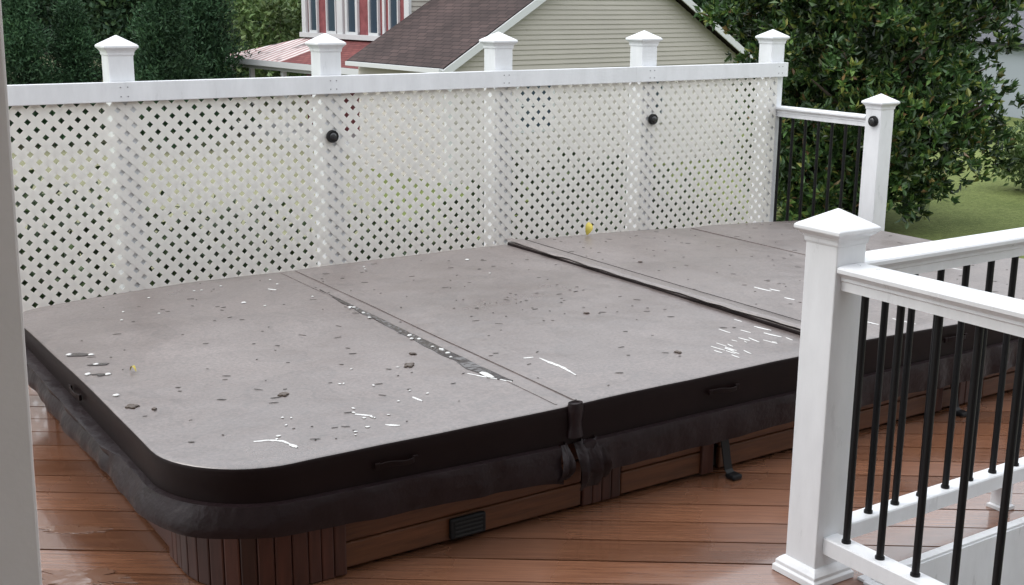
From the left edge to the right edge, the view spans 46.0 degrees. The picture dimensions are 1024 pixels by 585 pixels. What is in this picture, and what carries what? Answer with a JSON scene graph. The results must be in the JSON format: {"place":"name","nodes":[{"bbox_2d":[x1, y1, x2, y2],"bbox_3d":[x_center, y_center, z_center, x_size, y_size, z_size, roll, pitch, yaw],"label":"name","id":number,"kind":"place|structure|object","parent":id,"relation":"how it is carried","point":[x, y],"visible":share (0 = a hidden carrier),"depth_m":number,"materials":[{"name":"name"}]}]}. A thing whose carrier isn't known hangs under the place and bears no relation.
{"place":"outdoors","nodes":[
{"label":"outdoors","id":0,"kind":"place"},
{"bbox_2d":[10,49,381,268],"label":"field","id":1,"kind":"structure","parent":0,"point":[22,163],"depth_m":26.46,"materials":[{"name":"green plant"}]},
{"bbox_2d":[1,0,72,148],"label":"conifer tree","id":2,"kind":"object","parent":1,"relation":"on","point":[24,62],"visible":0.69,"depth_m":29.99,"materials":[{"name":"green plant"}]},
{"bbox_2d":[36,0,101,71],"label":"woodland tree","id":3,"kind":"object","parent":1,"relation":"on","point":[47,4],"visible":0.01,"depth_m":58.76,"materials":[{"name":"green plant"}]},
{"bbox_2d":[36,0,105,146],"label":"conifer tree","id":4,"kind":"object","parent":1,"relation":"on","point":[75,42],"visible":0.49,"depth_m":31.04,"materials":[{"name":"green plant"}]},
{"bbox_2d":[53,0,288,80],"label":"woodland tree","id":5,"kind":"object","parent":1,"relation":"on","point":[110,13],"visible":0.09,"depth_m":48.19,"materials":[{"name":"green plant"}]},
{"bbox_2d":[119,0,230,152],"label":"conifer tree","id":6,"kind":"object","parent":1,"relation":"on","point":[164,29],"visible":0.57,"depth_m":29.93,"materials":[{"name":"green plant"}]},
{"bbox_2d":[145,0,261,136],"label":"conifer tree","id":7,"kind":"object","parent":1,"relation":"on","point":[217,42],"visible":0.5,"depth_m":32.86,"materials":[{"name":"green plant"}]},
{"bbox_2d":[187,0,306,108],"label":"broadleaf tree","id":8,"kind":"object","parent":1,"relation":"on","point":[287,13],"visible":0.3,"depth_m":40.87,"materials":[{"name":"green plant"}]},
{"bbox_2d":[367,88,1023,258],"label":"ground","id":9,"kind":"structure","parent":0,"point":[986,206],"depth_m":22.77,"materials":[{"name":"green plant"}]},
{"bbox_2d":[3,0,59,54],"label":"woodland","id":10,"kind":"object","parent":9,"relation":"on","point":[44,13],"depth_m":79.79,"materials":[{"name":"green plant"}]},
{"bbox_2d":[14,163,188,307],"bbox_3d":[-3.580,0.432,9.181,3.095,2.932,3.412,-4,14,-17],"label":"bush","id":11,"kind":"object","parent":9,"relation":"on","point":[55,248],"visible":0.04,"depth_m":8.69,"materials":[{"name":"green plant"}]},
{"bbox_2d":[65,184,363,294],"bbox_3d":[-2.294,0.422,9.693,3.111,2.673,2.822,0,14,-2],"label":"bush","id":12,"kind":"object","parent":9,"relation":"on","point":[209,247],"visible":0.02,"depth_m":9.29,"materials":[{"name":"green plant"}]},
{"bbox_2d":[227,0,429,155],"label":"brick house","id":13,"kind":"structure","parent":9,"relation":"on","point":[356,26],"depth_m":32.35,"materials":[{"name":"red"}]},
{"bbox_2d":[308,0,319,32],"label":"window","id":14,"kind":"structure","parent":13,"relation":"in","point":[313,5],"depth_m":33.82,"materials":[{"name":"grey"}]},
{"bbox_2d":[325,0,336,33],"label":"window","id":15,"kind":"structure","parent":13,"relation":"in","point":[331,16],"depth_m":33.07,"materials":[{"name":"grey"}]},
{"bbox_2d":[344,0,359,34],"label":"window","id":16,"kind":"structure","parent":13,"relation":"in","point":[352,20],"depth_m":32.22,"materials":[{"name":"grey"}]},
{"bbox_2d":[368,0,380,35],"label":"window","id":17,"kind":"structure","parent":13,"relation":"in","point":[373,5],"depth_m":31.37,"materials":[{"name":"grey"}]},
{"bbox_2d":[388,0,399,29],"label":"window","id":18,"kind":"structure","parent":13,"relation":"in","point":[393,5],"depth_m":30.63,"materials":[{"name":"grey"}]},
{"bbox_2d":[302,199,483,267],"bbox_3d":[-1.121,0.344,10.482,2.549,2.415,2.810,4,14,13],"label":"bush","id":19,"kind":"object","parent":9,"relation":"on","point":[386,235],"depth_m":10.20,"materials":[{"name":"green plant"}]},
{"bbox_2d":[390,133,689,250],"bbox_3d":[0.351,0.037,10.935,3.412,2.932,3.095,8,15,28],"label":"bush","id":20,"kind":"object","parent":9,"relation":"on","point":[547,200],"visible":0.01,"depth_m":10.65,"materials":[{"name":"green plant"}]},
{"bbox_2d":[345,0,752,183],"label":"garage","id":21,"kind":"structure","parent":9,"relation":"on","point":[431,36],"depth_m":26.72,"materials":[{"name":"beige"}]},
{"bbox_2d":[515,86,554,132],"bbox_3d":[0.506,-4.083,26.257,1.060,1.180,0.050,-10,17,-37],"label":"window","id":22,"kind":"structure","parent":21,"relation":"in","point":[522,106],"depth_m":26.24,"materials":[{"name":"grey"}]},
{"bbox_2d":[655,81,663,122],"bbox_3d":[3.185,-4.557,28.296,1.060,1.180,0.050,-10,17,-37],"label":"window","id":23,"kind":"structure","parent":21,"relation":"in","point":[661,87],"depth_m":28.51,"materials":[{"name":"grey"}]},
{"bbox_2d":[531,142,739,231],"bbox_3d":[1.220,-0.205,12.391,2.822,2.673,3.111,13,19,43],"label":"bush","id":24,"kind":"object","parent":9,"relation":"on","point":[680,197],"depth_m":12.24,"materials":[{"name":"green plant"}]},
{"bbox_2d":[692,0,828,94],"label":"woodland tree","id":25,"kind":"object","parent":9,"relation":"on","point":[699,4],"visible":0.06,"depth_m":47.43,"materials":[{"name":"green plant"}]},
{"bbox_2d":[693,0,1023,228],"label":"magnolia tree","id":26,"kind":"object","parent":9,"relation":"on","point":[863,49],"visible":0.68,"depth_m":19.77,"materials":[{"name":"green plant"}]},
{"bbox_2d":[990,110,1023,189],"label":"shrub","id":27,"kind":"object","parent":9,"relation":"on","point":[1017,151],"visible":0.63,"depth_m":24.67,"materials":[{"name":"green plant"}]},
{"bbox_2d":[932,3,1023,118],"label":"white house","id":28,"kind":"structure","parent":0,"point":[1013,63],"depth_m":41.43,"materials":[{"name":"grey"}]},
{"bbox_3d":[0.345,-0.004,0.252,19.000,7.400,3.720,-8,16,-32],"label":"home","id":29,"kind":"object","parent":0,"visible":0},
{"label":"deck joists","id":30,"kind":"structure","parent":29,"relation":"attached to","visible":0},
{"bbox_2d":[28,385,1023,584],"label":"deck","id":31,"kind":"structure","parent":30,"relation":"on","point":[715,526],"depth_m":3.88,"materials":[{"name":"brown wood"}]},
{"bbox_2d":[0,0,41,584],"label":"porch column","id":32,"kind":"structure","parent":31,"relation":"on","point":[20,561],"depth_m":1.49,"materials":[{"name":"grey paint"}]},
{"bbox_2d":[39,525,112,533],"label":"puddle","id":33,"kind":"object","parent":31,"relation":"on","point":[64,529],"visible":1,"depth_m":3.85,"materials":[{"name":"clear liquid"}]},
{"bbox_2d":[42,568,140,584],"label":"puddle","id":34,"kind":"object","parent":31,"relation":"on","point":[80,577],"visible":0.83,"depth_m":3.53,"materials":[{"name":"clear liquid"}]},
{"bbox_2d":[7,29,789,311],"bbox_3d":[-0.983,-0.645,6.520,6.702,1.478,0.191,-8,16,-32],"label":"lattice fence","id":35,"kind":"object","parent":31,"relation":"on","point":[118,93],"visible":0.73,"depth_m":6.55,"materials":[{"name":"white plastic"}]},
{"bbox_2d":[585,222,592,234],"bbox_3d":[0.422,-0.356,6.650,0.044,0.075,0.026,13,-17,-11],"label":"yellow leaf","id":36,"kind":"object","parent":35,"relation":"attached to","point":[588,228],"visible":1,"depth_m":6.64,"materials":[{"name":"yellow plant"}]},
{"bbox_2d":[23,220,1023,584],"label":"swim spa","id":37,"kind":"object","parent":31,"relation":"on","point":[433,448],"visible":0.81,"depth_m":4.23,"materials":[{"name":"plastic"}]},
{"bbox_2d":[67,353,89,356],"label":"puddle","id":38,"kind":"object","parent":37,"relation":"on","point":[78,354],"visible":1,"depth_m":4.38,"materials":[{"name":"grey liquid"}]},
{"bbox_2d":[91,373,104,375],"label":"puddle","id":39,"kind":"object","parent":37,"relation":"on","point":[100,374],"visible":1,"depth_m":4.13,"materials":[{"name":"grey liquid"}]},
{"bbox_2d":[89,363,108,365],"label":"puddle","id":40,"kind":"object","parent":37,"relation":"on","point":[99,364],"visible":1,"depth_m":4.25,"materials":[{"name":"grey liquid"}]},
{"bbox_2d":[125,404,139,408],"bbox_3d":[-1.198,0.357,3.804,0.041,0.005,0.036,5,14,18],"label":"wet leaf","id":41,"kind":"object","parent":37,"relation":"on","point":[132,406],"visible":1,"depth_m":3.80,"materials":[{"name":"plant"}]},
{"bbox_2d":[277,392,288,396],"bbox_3d":[-0.743,0.330,3.924,0.033,0.005,0.039,2,14,8],"label":"wet leaf","id":42,"kind":"object","parent":37,"relation":"on","point":[284,394],"visible":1,"depth_m":3.92,"materials":[{"name":"plant"}]},
{"bbox_2d":[404,363,414,367],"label":"wet leaf","id":43,"kind":"object","parent":37,"relation":"on","point":[411,365],"visible":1,"depth_m":4.25,"materials":[{"name":"plant"}]},
{"bbox_2d":[319,289,512,380],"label":"puddle","id":44,"kind":"object","parent":37,"relation":"on","point":[465,363],"visible":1,"depth_m":4.49,"materials":[{"name":"grey liquid"}]},
{"bbox_2d":[479,371,494,377],"bbox_3d":[-0.086,0.283,4.166,0.030,0.002,0.088,-8,16,-32],"label":"white petal","id":45,"kind":"object","parent":44,"relation":"on","point":[486,374],"visible":1,"depth_m":4.16,"materials":[{"name":"grey plant"}]},
{"bbox_2d":[81,224,996,441],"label":"seed husks","id":46,"kind":"object","parent":37,"relation":"on","point":[473,320],"visible":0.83,"depth_m":4.85},
{"bbox_2d":[773,94,899,230],"bbox_3d":[2.079,-0.770,7.916,0.176,1.108,0.926,-8,16,-32],"label":"end railing","id":47,"kind":"object","parent":31,"relation":"on","point":[876,120],"visible":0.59,"depth_m":7.62,"materials":[{"name":"white plastic"}]},
{"bbox_2d":[772,208,1023,584],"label":"corner railing","id":48,"kind":"object","parent":31,"relation":"on","point":[847,275],"visible":1,"depth_m":3.41,"materials":[{"name":"white plastic"}]},
{"bbox_2d":[857,517,1023,584],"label":"deck fascia","id":49,"kind":"structure","parent":31,"relation":"attached to","point":[977,558],"depth_m":3.84,"materials":[{"name":"white plastic"}]}
]}

